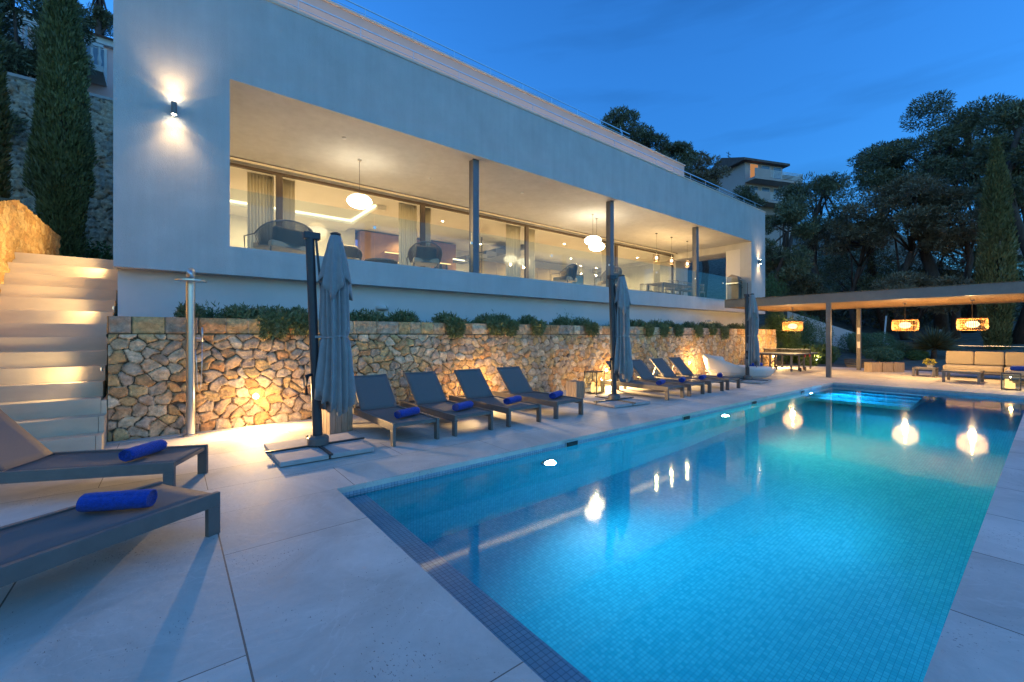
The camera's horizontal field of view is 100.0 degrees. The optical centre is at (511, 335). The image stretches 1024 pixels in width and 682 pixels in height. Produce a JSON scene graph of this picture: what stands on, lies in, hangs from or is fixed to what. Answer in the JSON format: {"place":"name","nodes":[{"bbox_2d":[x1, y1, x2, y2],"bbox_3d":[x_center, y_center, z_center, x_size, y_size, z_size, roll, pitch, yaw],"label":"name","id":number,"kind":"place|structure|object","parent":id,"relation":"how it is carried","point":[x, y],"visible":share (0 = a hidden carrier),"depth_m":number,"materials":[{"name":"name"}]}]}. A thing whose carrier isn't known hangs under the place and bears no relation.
{"place":"outdoors","nodes":[
{"label":"outdoors","id":0,"kind":"place"},
{"bbox_2d":[442,237,523,272],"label":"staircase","id":1,"kind":"structure","parent":0,"point":[495,252],"depth_m":20.18,"materials":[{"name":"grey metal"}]},
{"bbox_2d":[0,365,1023,681],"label":"pool deck","id":2,"kind":"structure","parent":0,"point":[302,573],"depth_m":2.65,"materials":[{"name":"tile"}]},
{"bbox_2d":[0,197,60,291],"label":"yellow stone wall","id":3,"kind":"structure","parent":2,"relation":"on","point":[23,229],"depth_m":7.73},
{"bbox_2d":[0,252,117,451],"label":"garden stairs","id":4,"kind":"structure","parent":2,"relation":"on","point":[56,311],"depth_m":6.36,"materials":[{"name":"stone"}]},
{"bbox_2d":[0,409,207,485],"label":"sun lounger","id":5,"kind":"object","parent":2,"relation":"on","point":[25,456],"visible":0.86,"depth_m":4.05,"materials":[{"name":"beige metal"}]},
{"bbox_2d":[118,439,166,461],"bbox_3d":[-3.650,1.137,4.261,0.152,0.123,0.412,0,0,1],"label":"rolled towel","id":6,"kind":"object","parent":5,"relation":"on","point":[139,451],"visible":1,"depth_m":4.18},
{"bbox_2d":[0,481,219,587],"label":"sun lounger","id":7,"kind":"object","parent":2,"relation":"on","point":[29,547],"visible":0.89,"depth_m":2.71,"materials":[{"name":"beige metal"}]},
{"bbox_2d":[76,489,156,511],"bbox_3d":[-2.715,1.137,2.960,0.412,0.123,0.152,0,0,-12],"label":"rolled towel","id":8,"kind":"object","parent":7,"relation":"on","point":[114,500],"visible":1,"depth_m":2.91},
{"bbox_2d":[175,268,206,436],"bbox_3d":[-4.719,0.249,6.319,0.380,2.501,0.388,0,0,4],"label":"garden shower","id":9,"kind":"object","parent":2,"relation":"on","point":[190,280],"visible":1,"depth_m":6.38,"materials":[{"name":"metal"}]},
{"bbox_2d":[264,231,373,466],"bbox_3d":[-2.525,0.069,5.593,1.200,2.838,1.200,0,0,-38],"label":"folded umbrella","id":10,"kind":"object","parent":2,"relation":"on","point":[331,375],"visible":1,"depth_m":5.51,"materials":[{"name":"fabric"}]},
{"bbox_2d":[322,406,352,434],"bbox_3d":[-2.771,1.287,6.738,0.376,0.426,0.376,0,0,40],"label":"wood block table","id":11,"kind":"object","parent":2,"relation":"on","point":[333,422],"visible":0.51,"depth_m":6.59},
{"bbox_2d":[353,374,438,446],"bbox_3d":[-1.937,1.093,6.749,0.700,0.815,1.980,0,0,-38],"label":"sun lounger","id":12,"kind":"object","parent":2,"relation":"on","point":[378,405],"visible":0.79,"depth_m":6.97,"materials":[{"name":"fabric"}]},
{"bbox_2d":[106,374,707,443],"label":"drain kerb","id":13,"kind":"structure","parent":2,"relation":"on","point":[234,428],"depth_m":6.71,"materials":[{"name":"stone"}]},
{"bbox_2d":[106,316,776,441],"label":"stone wall","id":14,"kind":"structure","parent":2,"relation":"on","point":[243,362],"depth_m":7.47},
{"bbox_2d":[399,371,492,436],"bbox_3d":[-1.185,1.093,7.346,0.700,0.815,1.980,0,0,-38],"label":"sun lounger","id":15,"kind":"object","parent":2,"relation":"on","point":[427,392],"visible":0.88,"depth_m":7.59,"materials":[{"name":"fabric"}]},
{"bbox_2d":[449,369,540,426],"bbox_3d":[-0.377,1.093,7.983,0.700,0.815,1.980,0,0,-38],"label":"sun lounger","id":16,"kind":"object","parent":2,"relation":"on","point":[473,384],"visible":0.94,"depth_m":8.21,"materials":[{"name":"fabric"}]},
{"bbox_2d":[491,366,582,418],"bbox_3d":[0.451,1.093,8.649,0.700,0.815,1.980,0,0,-39],"label":"sun lounger","id":17,"kind":"object","parent":2,"relation":"on","point":[514,380],"visible":0.84,"depth_m":8.87,"materials":[{"name":"fabric"}]},
{"bbox_2d":[566,380,583,397],"bbox_3d":[1.522,1.297,10.338,0.316,0.405,0.316,0,0,-43],"label":"wood block table","id":18,"kind":"object","parent":2,"relation":"on","point":[574,388],"visible":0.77,"depth_m":10.23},
{"bbox_2d":[583,274,649,407],"bbox_3d":[2.269,0.069,9.526,1.200,2.838,1.200,0,0,-32],"label":"folded umbrella","id":19,"kind":"object","parent":2,"relation":"on","point":[621,362],"visible":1,"depth_m":9.45,"materials":[{"name":"fabric"}]},
{"bbox_2d":[601,361,683,399],"bbox_3d":[3.248,1.093,10.866,0.700,0.815,1.980,0,0,-38],"label":"sun lounger","id":20,"kind":"object","parent":2,"relation":"on","point":[665,387],"visible":0.8,"depth_m":10.57,"materials":[{"name":"fabric"}]},
{"bbox_2d":[623,359,704,396],"bbox_3d":[4.005,1.093,11.471,0.700,0.815,1.980,0,0,-39],"label":"sun lounger","id":21,"kind":"object","parent":2,"relation":"on","point":[642,370],"visible":0.73,"depth_m":11.68,"materials":[{"name":"fabric"}]},
{"bbox_2d":[650,358,723,392],"bbox_3d":[4.809,1.093,12.100,0.700,0.815,1.980,0,0,-38],"label":"sun lounger","id":22,"kind":"object","parent":2,"relation":"on","point":[664,368],"visible":0.77,"depth_m":12.31,"materials":[{"name":"fabric"}]},
{"bbox_2d":[668,357,739,389],"bbox_3d":[5.574,1.093,12.712,0.700,0.815,1.980,0,0,-38],"label":"sun lounger","id":23,"kind":"object","parent":2,"relation":"on","point":[679,364],"visible":0.67,"depth_m":12.97,"materials":[{"name":"fabric"}]},
{"bbox_2d":[703,354,775,378],"bbox_3d":[7.825,1.057,14.831,2.387,0.826,1.591,0,0,0],"label":"round daybed","id":24,"kind":"object","parent":2,"relation":"on","point":[714,365],"visible":0.89,"depth_m":14.28,"materials":[{"name":"fabric"}]},
{"bbox_2d":[729,283,770,383],"bbox_3d":[7.626,-0.106,13.907,1.200,3.188,1.200,0,0,-43],"label":"folded umbrella","id":25,"kind":"object","parent":2,"relation":"on","point":[752,353],"visible":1,"depth_m":13.76,"materials":[{"name":"fabric"}]},
{"bbox_2d":[760,348,817,371],"bbox_3d":[11.766,1.037,18.423,2.740,0.924,1.795,0,0,-38],"label":"dining table","id":26,"kind":"object","parent":2,"relation":"on","point":[782,352],"visible":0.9,"depth_m":18.13,"materials":[{"name":"wood"}]},
{"bbox_2d":[725,280,1023,377],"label":"pergola","id":27,"kind":"object","parent":2,"relation":"on","point":[991,293],"visible":0.97,"depth_m":15.01,"materials":[{"name":"beige metal"}]},
{"bbox_2d":[891,302,918,330],"bbox_3d":[14.016,-0.664,15.316,0.731,1.011,0.731,0,0,-38],"label":"bamboo pendant","id":28,"kind":"object","parent":27,"relation":"hanging from","point":[903,325],"visible":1,"depth_m":15.22,"materials":[{"name":"wood"}]},
{"bbox_2d":[956,299,988,330],"bbox_3d":[15.036,-0.664,14.031,0.731,1.011,0.731,0,0,-38],"label":"bamboo pendant","id":29,"kind":"object","parent":27,"relation":"hanging from","point":[972,324],"visible":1,"depth_m":13.93,"materials":[{"name":"brown wicker"}]},
{"bbox_2d":[942,369,983,383],"bbox_3d":[14.525,1.315,13.830,1.150,0.370,0.840,0,0,-38],"label":"table","id":30,"kind":"object","parent":2,"relation":"on","point":[980,376],"visible":1,"depth_m":13.76,"materials":[{"name":"beige metal"}]},
{"bbox_2d":[941,351,1023,376],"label":"outdoor sofa","id":31,"kind":"object","parent":2,"relation":"on","point":[997,363],"visible":0.87,"depth_m":14.99,"materials":[{"name":"beige fabric"}]},
{"bbox_2d":[15,0,1023,274],"label":"sky","id":32,"kind":"structure","parent":0,"point":[807,85],"materials":[{"name":"blue"}]},
{"bbox_2d":[103,223,1023,397],"bbox_3d":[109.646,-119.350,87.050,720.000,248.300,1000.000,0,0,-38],"label":"ground","id":33,"kind":"structure","parent":0,"point":[716,289],"depth_m":37.61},
{"bbox_2d":[0,0,17,198],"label":"cypress tree","id":34,"kind":"object","parent":33,"relation":"on","point":[6,146],"visible":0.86,"depth_m":11.17,"materials":[{"name":"green plant"}]},
{"bbox_2d":[0,0,98,135],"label":"conifer tree","id":35,"kind":"object","parent":33,"relation":"on","point":[20,58],"visible":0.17,"depth_m":15.15,"materials":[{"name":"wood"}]},
{"bbox_2d":[2,5,112,97],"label":"pink house","id":36,"kind":"structure","parent":33,"relation":"on","point":[101,51],"depth_m":19.39,"materials":[{"name":"paint"}]},
{"bbox_2d":[85,45,106,78],"bbox_3d":[-18.988,-12.400,19.333,1.100,1.400,0.095,0,0,-38],"label":"window","id":37,"kind":"structure","parent":36,"relation":"in","point":[95,50],"depth_m":19.55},
{"bbox_2d":[4,72,112,254],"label":"retaining wall","id":38,"kind":"structure","parent":33,"relation":"on","point":[99,222],"depth_m":15.63,"materials":[{"name":"stone"}]},
{"bbox_2d":[20,0,100,256],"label":"cypress tree","id":39,"kind":"object","parent":33,"relation":"on","point":[62,160],"visible":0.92,"depth_m":12.65,"materials":[{"name":"green plant"}]},
{"bbox_2d":[80,237,112,259],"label":"shrub","id":40,"kind":"object","parent":33,"relation":"on","point":[94,252],"visible":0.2,"depth_m":14.82,"materials":[{"name":"green plant"}]},
{"bbox_2d":[82,0,112,37],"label":"round tree","id":41,"kind":"object","parent":33,"relation":"on","point":[101,17],"visible":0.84,"depth_m":41.73,"materials":[{"name":"plant"}]},
{"bbox_2d":[113,0,765,325],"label":"modern house","id":42,"kind":"structure","parent":33,"relation":"on","point":[279,91],"depth_m":10.60,"materials":[{"name":"paint"}]},
{"bbox_2d":[230,162,278,225],"bbox_3d":[-7.178,-3.080,11.628,1.539,2.980,0.100,0,0,-38],"label":"window","id":43,"kind":"structure","parent":42,"relation":"in","point":[276,174],"depth_m":11.99,"materials":[{"name":"brown metal"}]},
{"bbox_2d":[247,172,273,248],"bbox_3d":[-7.032,-3.065,12.030,0.654,2.890,0.088,0,0,-38],"label":"curtain","id":44,"kind":"object","parent":42,"relation":"hanging from","point":[260,199],"visible":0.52,"depth_m":11.99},
{"bbox_2d":[243,220,312,253],"bbox_3d":[-5.193,-2.088,9.815,0.824,0.938,1.395,0,0,27],"label":"rope sofa","id":45,"kind":"object","parent":42,"relation":"on","point":[283,238],"visible":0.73,"depth_m":9.46,"materials":[{"name":"fabric"}]},
{"bbox_2d":[283,179,294,228],"bbox_3d":[-6.484,-3.065,12.466,0.354,2.890,0.088,0,0,-38],"label":"curtain","id":46,"kind":"object","parent":42,"relation":"hanging from","point":[288,199],"visible":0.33,"depth_m":12.46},
{"bbox_2d":[279,173,422,266],"bbox_3d":[-4.839,-3.080,13.485,4.426,2.980,0.100,0,0,-38],"label":"window","id":47,"kind":"structure","parent":42,"relation":"in","point":[281,175],"depth_m":13.08,"materials":[{"name":"brown metal"}]},
{"bbox_2d":[343,244,362,259],"bbox_3d":[-4.480,-2.010,11.593,0.828,0.781,0.774,0,0,-38],"label":"rope armchair","id":48,"kind":"object","parent":42,"relation":"on","point":[351,252],"visible":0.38,"depth_m":11.41,"materials":[{"name":"fabric"}]},
{"bbox_2d":[347,159,371,208],"bbox_3d":[-4.049,-4.019,11.405,0.640,1.279,0.640,0,0,-38],"label":"globe pendant","id":49,"kind":"object","parent":42,"relation":"hanging from","point":[359,201],"visible":1,"depth_m":11.22,"materials":[{"name":"glass"}]},
{"bbox_2d":[355,231,455,270],"bbox_3d":[-4.928,-3.035,20.118,4.700,2.830,1.540,0,0,-38],"label":"wood cabinet","id":50,"kind":"object","parent":42,"relation":"attached to","point":[375,245],"visible":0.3,"depth_m":18.93,"materials":[{"name":"brown wood"}]},
{"bbox_2d":[399,202,416,265],"bbox_3d":[-3.578,-3.065,14.772,0.674,2.890,0.088,0,0,-38],"label":"curtain","id":51,"kind":"object","parent":42,"relation":"hanging from","point":[407,226],"visible":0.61,"depth_m":14.74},
{"bbox_2d":[406,241,442,268],"bbox_3d":[-2.374,-2.058,11.736,0.941,0.878,0.774,0,0,-18],"label":"rope armchair","id":52,"kind":"object","parent":42,"relation":"on","point":[425,255],"visible":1,"depth_m":11.47,"materials":[{"name":"fabric"}]},
{"bbox_2d":[425,208,430,267],"bbox_3d":[-3.018,-3.065,15.217,0.304,2.890,0.088,0,0,-38],"label":"curtain","id":53,"kind":"object","parent":42,"relation":"hanging from","point":[427,224],"visible":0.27,"depth_m":15.22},
{"bbox_2d":[423,203,526,277],"bbox_3d":[-1.256,-3.080,16.330,4.716,2.980,0.100,0,0,-38],"label":"window","id":54,"kind":"structure","parent":42,"relation":"in","point":[424,204],"depth_m":16.69,"materials":[{"name":"brown metal"}]},
{"bbox_2d":[506,224,519,276],"bbox_3d":[0.056,-3.065,17.658,0.754,2.890,0.088,0,0,-38],"label":"curtain","id":55,"kind":"object","parent":42,"relation":"hanging from","point":[512,251],"visible":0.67,"depth_m":17.62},
{"bbox_2d":[479,261,571,282],"bbox_3d":[0.917,-2.810,25.365,6.980,2.380,0.590,0,0,-38],"label":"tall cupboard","id":56,"kind":"object","parent":42,"relation":"on","point":[493,268],"visible":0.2,"depth_m":23.97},
{"bbox_2d":[529,229,534,278],"bbox_3d":[0.761,-3.065,18.217,0.554,2.890,0.088,0,0,-38],"label":"curtain","id":57,"kind":"object","parent":42,"relation":"hanging from","point":[531,253],"visible":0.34,"depth_m":18.29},
{"bbox_2d":[553,263,577,283],"bbox_3d":[1.946,-2.078,15.420,0.774,0.918,0.998,0,0,32],"label":"rope armchair","id":58,"kind":"object","parent":42,"relation":"on","point":[570,274],"visible":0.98,"depth_m":15.11,"materials":[{"name":"fabric"}]},
{"bbox_2d":[527,225,616,286],"bbox_3d":[2.891,-3.080,19.622,5.866,2.980,0.100,0,0,-38],"label":"window","id":59,"kind":"structure","parent":42,"relation":"in","point":[528,226],"depth_m":18.70,"materials":[{"name":"grey metal"}]},
{"bbox_2d":[726,275,743,299],"bbox_3d":[11.094,-2.333,21.338,0.635,1.326,0.880,0,0,42],"label":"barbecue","id":60,"kind":"object","parent":42,"relation":"on","point":[734,286],"visible":0.87,"depth_m":21.14,"materials":[{"name":"silver metal"}]},
{"bbox_2d":[599,104,647,139],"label":"pine tree","id":61,"kind":"object","parent":33,"relation":"on","point":[617,117],"visible":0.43,"depth_m":35.13,"materials":[{"name":"green plant"}]},
{"bbox_2d":[628,125,670,156],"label":"pine tree","id":62,"kind":"object","parent":33,"relation":"on","point":[650,138],"visible":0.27,"depth_m":37.16,"materials":[{"name":"green plant"}]},
{"bbox_2d":[654,140,701,178],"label":"pine tree","id":63,"kind":"object","parent":33,"relation":"on","point":[675,149],"visible":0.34,"depth_m":41.29,"materials":[{"name":"green plant"}]},
{"bbox_2d":[684,151,733,297],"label":"pine tree","id":64,"kind":"object","parent":33,"relation":"on","point":[700,170],"visible":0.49,"depth_m":45.10,"materials":[{"name":"green plant"}]},
{"bbox_2d":[732,185,768,208],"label":"pine tree","id":65,"kind":"object","parent":33,"relation":"on","point":[747,193],"visible":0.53,"depth_m":47.29,"materials":[{"name":"green plant"}]},
{"bbox_2d":[709,157,802,258],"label":"hillside house","id":66,"kind":"structure","parent":33,"relation":"on","point":[765,178],"depth_m":59.23,"materials":[{"name":"paint"}]},
{"bbox_2d":[764,311,787,340],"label":"shrub","id":67,"kind":"object","parent":33,"relation":"on","point":[773,318],"visible":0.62,"depth_m":22.35,"materials":[{"name":"green plant"}]},
{"bbox_2d":[765,271,789,311],"bbox_3d":[19.044,-3.229,31.674,3.245,3.137,2.540,0,0,-38],"label":"shrub","id":68,"kind":"object","parent":33,"relation":"on","point":[771,287],"visible":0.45,"depth_m":31.33,"materials":[{"name":"green plant"}]},
{"bbox_2d":[775,315,801,364],"bbox_3d":[14.097,0.233,21.898,1.737,2.780,1.089,0,0,-8],"label":"shrub","id":69,"kind":"object","parent":33,"relation":"on","point":[789,338],"visible":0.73,"depth_m":21.72,"materials":[{"name":"green plant"}]},
{"bbox_2d":[773,183,813,263],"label":"pine tree","id":70,"kind":"object","parent":33,"relation":"on","point":[791,191],"visible":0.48,"depth_m":52.05,"materials":[{"name":"green plant"}]},
{"bbox_2d":[765,200,822,314],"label":"pine tree","id":71,"kind":"object","parent":33,"relation":"on","point":[790,214],"visible":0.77,"depth_m":32.53,"materials":[{"name":"green plant"}]},
{"bbox_2d":[792,311,815,345],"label":"shrub","id":72,"kind":"object","parent":33,"relation":"on","point":[807,328],"visible":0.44,"depth_m":26.02,"materials":[{"name":"green plant"}]},
{"bbox_2d":[779,273,833,317],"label":"pine tree","id":73,"kind":"object","parent":33,"relation":"on","point":[802,286],"visible":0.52,"depth_m":33.43,"materials":[{"name":"green plant"}]},
{"bbox_2d":[797,344,824,365],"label":"strap leaf plant","id":74,"kind":"object","parent":33,"relation":"on","point":[816,359],"visible":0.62,"depth_m":20.99,"materials":[{"name":"green plant"}]},
{"bbox_2d":[794,314,838,347],"bbox_3d":[18.653,0.111,26.920,3.825,2.971,3.186,0,0,-38],"label":"hedge shrub","id":75,"kind":"object","parent":33,"relation":"on","point":[821,331],"visible":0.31,"depth_m":26.46,"materials":[{"name":"green plant"}]},
{"bbox_2d":[779,171,866,322],"bbox_3d":[27.060,-7.660,37.937,6.747,13.561,6.794,0,0,30],"label":"pine tree","id":76,"kind":"object","parent":33,"relation":"on","point":[824,187],"visible":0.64,"depth_m":37.12,"materials":[{"name":"green plant"}]},
{"bbox_2d":[787,311,876,349],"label":"ramp wall","id":77,"kind":"structure","parent":33,"relation":"on","point":[838,331],"depth_m":30.80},
{"bbox_2d":[795,211,906,331],"bbox_3d":[28.961,-5.105,36.035,6.684,10.072,7.758,0,0,-16],"label":"pine tree","id":78,"kind":"object","parent":33,"relation":"on","point":[852,240],"visible":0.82,"depth_m":35.76,"materials":[{"name":"green plant"}]},
{"bbox_2d":[838,332,873,352],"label":"hedge shrub","id":79,"kind":"object","parent":33,"relation":"on","point":[850,338],"visible":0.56,"depth_m":28.68,"materials":[{"name":"green plant"}]},
{"bbox_2d":[809,248,913,309],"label":"pine tree","id":80,"kind":"object","parent":33,"relation":"on","point":[864,281],"visible":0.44,"depth_m":37.63,"materials":[{"name":"green plant"}]},
{"bbox_2d":[850,331,900,354],"bbox_3d":[23.377,0.541,27.601,3.996,1.676,2.490,0,0,-38],"label":"hedge shrub","id":81,"kind":"object","parent":33,"relation":"on","point":[879,340],"visible":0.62,"depth_m":27.03,"materials":[{"name":"green plant"}]},
{"bbox_2d":[845,137,911,331],"bbox_3d":[32.658,-8.803,37.771,4.301,17.152,4.982,0,0,13],"label":"pine tree","id":82,"kind":"object","parent":33,"relation":"on","point":[880,316],"visible":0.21,"depth_m":37.78,"materials":[{"name":"green plant"}]},
{"bbox_2d":[862,345,905,361],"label":"hedge shrub","id":83,"kind":"object","parent":33,"relation":"on","point":[885,354],"visible":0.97,"depth_m":24.62,"materials":[{"name":"green plant"}]},
{"bbox_2d":[765,241,1023,329],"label":"undergrowth","id":84,"kind":"object","parent":33,"relation":"on","point":[843,314],"visible":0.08,"depth_m":40.86,"materials":[{"name":"green plant"}]},
{"bbox_2d":[837,170,974,339],"bbox_3d":[29.800,-5.911,33.071,7.477,12.628,8.260,0,0,-38],"label":"pine tree","id":85,"kind":"object","parent":33,"relation":"on","point":[919,189],"visible":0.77,"depth_m":32.09,"materials":[{"name":"green plant"}]},
{"bbox_2d":[871,270,975,343],"bbox_3d":[28.151,-2.032,29.674,5.796,5.420,6.862,0,0,13],"label":"pine tree","id":86,"kind":"object","parent":33,"relation":"on","point":[899,279],"visible":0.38,"depth_m":29.80,"materials":[{"name":"green plant"}]},
{"bbox_2d":[852,88,1019,335],"bbox_3d":[33.307,-9.365,34.342,8.525,18.807,9.896,0,0,-38],"label":"pine tree","id":87,"kind":"object","parent":33,"relation":"on","point":[932,167],"visible":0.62,"depth_m":32.97,"materials":[{"name":"green plant"}]},
{"bbox_2d":[904,324,968,358],"bbox_3d":[24.204,0.446,24.588,2.805,2.308,2.874,0,0,-38],"label":"agave plant","id":88,"kind":"object","parent":33,"relation":"on","point":[933,340],"visible":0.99,"depth_m":24.32,"materials":[{"name":"green plant"}]},
{"bbox_2d":[894,233,1021,286],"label":"pine tree","id":89,"kind":"object","parent":33,"relation":"on","point":[941,263],"visible":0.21,"depth_m":34.72,"materials":[{"name":"green plant"}]},
{"bbox_2d":[906,182,1021,338],"bbox_3d":[32.282,-5.322,30.752,7.140,11.223,6.747,0,0,-38],"label":"pine tree","id":90,"kind":"object","parent":33,"relation":"on","point":[960,235],"visible":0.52,"depth_m":30.53,"materials":[{"name":"green plant"}]},
{"bbox_2d":[914,98,1023,332],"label":"pine tree","id":91,"kind":"object","parent":33,"relation":"on","point":[967,141],"visible":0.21,"depth_m":32.66,"materials":[{"name":"green plant"}]},
{"bbox_2d":[968,98,1023,343],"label":"pine tree","id":92,"kind":"object","parent":33,"relation":"on","point":[1010,119],"visible":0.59,"depth_m":26.95,"materials":[{"name":"green plant"}]},
{"bbox_2d":[973,136,1020,349],"bbox_3d":[29.338,-5.023,25.976,2.064,14.045,2.038,0,0,-38],"label":"cypress tree","id":93,"kind":"object","parent":33,"relation":"on","point":[996,218],"visible":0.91,"depth_m":25.63,"materials":[{"name":"green plant"}]},
{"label":"planter soil","id":94,"kind":"structure","parent":33,"relation":"on","visible":0},
{"bbox_2d":[173,301,206,318],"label":"hanging shrub","id":95,"kind":"object","parent":94,"relation":"on","point":[199,311],"visible":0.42,"depth_m":6.71,"materials":[{"name":"green plant"}]},
{"bbox_2d":[220,302,259,318],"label":"hanging shrub","id":96,"kind":"object","parent":94,"relation":"on","point":[237,312],"visible":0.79,"depth_m":7.10,"materials":[{"name":"green plant"}]},
{"bbox_2d":[249,304,293,340],"bbox_3d":[-4.174,-0.229,7.444,0.767,0.659,0.939,0,0,-38],"label":"hanging shrub","id":97,"kind":"object","parent":94,"relation":"on","point":[277,320],"visible":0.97,"depth_m":7.20,"materials":[{"name":"green plant"}]},
{"bbox_2d":[282,304,308,336],"bbox_3d":[-3.823,-0.268,7.676,0.494,0.620,0.943,0,0,-38],"label":"hanging shrub","id":98,"kind":"object","parent":94,"relation":"on","point":[300,322],"visible":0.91,"depth_m":7.42,"materials":[{"name":"green plant"}]},
{"bbox_2d":[350,308,390,321],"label":"hanging shrub","id":99,"kind":"object","parent":94,"relation":"on","point":[369,317],"visible":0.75,"depth_m":8.45,"materials":[{"name":"green plant"}]},
{"bbox_2d":[388,309,419,321],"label":"hanging shrub","id":100,"kind":"object","parent":94,"relation":"on","point":[407,316],"visible":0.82,"depth_m":8.94,"materials":[{"name":"green plant"}]},
{"bbox_2d":[431,310,467,339],"bbox_3d":[-1.416,-0.234,9.607,0.792,0.681,0.942,0,0,-38],"label":"hanging shrub","id":101,"kind":"object","parent":94,"relation":"on","point":[455,326],"visible":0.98,"depth_m":9.38,"materials":[{"name":"green plant"}]},
{"bbox_2d":[202,300,768,328],"bbox_3d":[3.475,-0.410,13.966,22.188,0.734,0.883,0,0,-38],"label":"planter greenery","id":102,"kind":"object","parent":94,"relation":"on","point":[210,314],"visible":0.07,"depth_m":9.11,"materials":[{"name":"green plant"}]},
{"bbox_2d":[473,313,508,336],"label":"hanging shrub","id":103,"kind":"object","parent":94,"relation":"on","point":[496,325],"visible":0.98,"depth_m":10.09,"materials":[{"name":"green plant"}]},
{"bbox_2d":[494,313,520,337],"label":"hanging shrub","id":104,"kind":"object","parent":94,"relation":"on","point":[513,328],"visible":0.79,"depth_m":10.32,"materials":[{"name":"green plant"}]},
{"bbox_2d":[517,314,547,335],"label":"hanging shrub","id":105,"kind":"object","parent":94,"relation":"on","point":[539,327],"visible":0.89,"depth_m":10.89,"materials":[{"name":"green plant"}]},
{"bbox_2d":[573,316,599,336],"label":"hanging shrub","id":106,"kind":"object","parent":94,"relation":"on","point":[592,328],"visible":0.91,"depth_m":12.14,"materials":[{"name":"green plant"}]},
{"bbox_2d":[346,386,1023,681],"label":"pool water","id":107,"kind":"structure","parent":0,"point":[828,534],"depth_m":3.42,"materials":[{"name":"liquid"}]},
{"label":"pool basin","id":108,"kind":"structure","parent":0,"visible":0},
{"bbox_2d":[342,384,1023,496],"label":"pool waterline band","id":109,"kind":"object","parent":108,"relation":"attached to","point":[373,488],"visible":0.33,"depth_m":6.14,"materials":[{"name":"tile"}]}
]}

